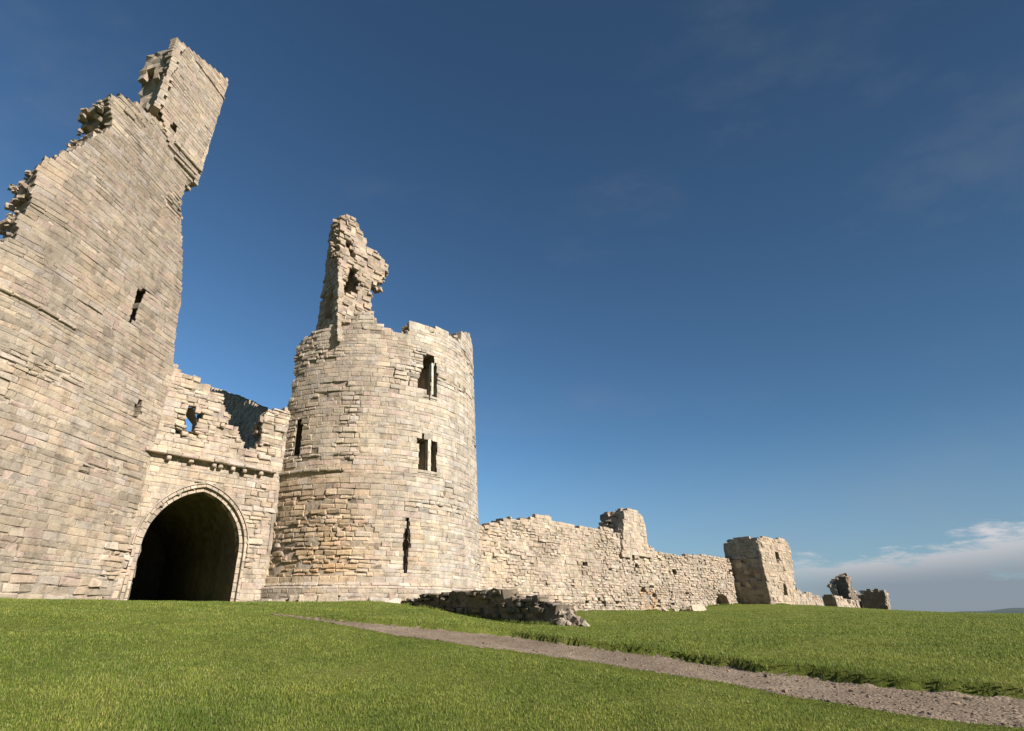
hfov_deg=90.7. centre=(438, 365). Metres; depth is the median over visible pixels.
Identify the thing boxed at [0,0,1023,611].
sky
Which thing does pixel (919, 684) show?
ground
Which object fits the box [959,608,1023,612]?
hills
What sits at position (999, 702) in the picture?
path
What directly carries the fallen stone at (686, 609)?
on the ground at (919, 684)
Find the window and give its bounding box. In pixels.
[775,552,779,562]
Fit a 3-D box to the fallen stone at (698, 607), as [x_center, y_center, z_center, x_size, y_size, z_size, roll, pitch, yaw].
[18.029,17.106,35.039,1.165,0.861,0.767,10,-28,-20]
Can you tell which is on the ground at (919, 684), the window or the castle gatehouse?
the castle gatehouse
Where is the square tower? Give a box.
[723,536,797,604]
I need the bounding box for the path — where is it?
[271,614,1023,727]
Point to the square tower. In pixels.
(762, 568)
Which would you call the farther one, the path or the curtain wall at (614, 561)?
the curtain wall at (614, 561)
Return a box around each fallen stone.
[681,607,690,610]
[687,603,706,610]
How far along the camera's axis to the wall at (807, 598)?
76.50 m
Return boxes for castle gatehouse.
[0,37,480,602]
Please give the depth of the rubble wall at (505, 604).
17.78 m
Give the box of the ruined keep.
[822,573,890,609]
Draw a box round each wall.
[400,588,589,626]
[479,508,738,610]
[795,588,823,605]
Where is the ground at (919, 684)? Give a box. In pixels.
[0,599,1023,730]
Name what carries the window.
in the square tower

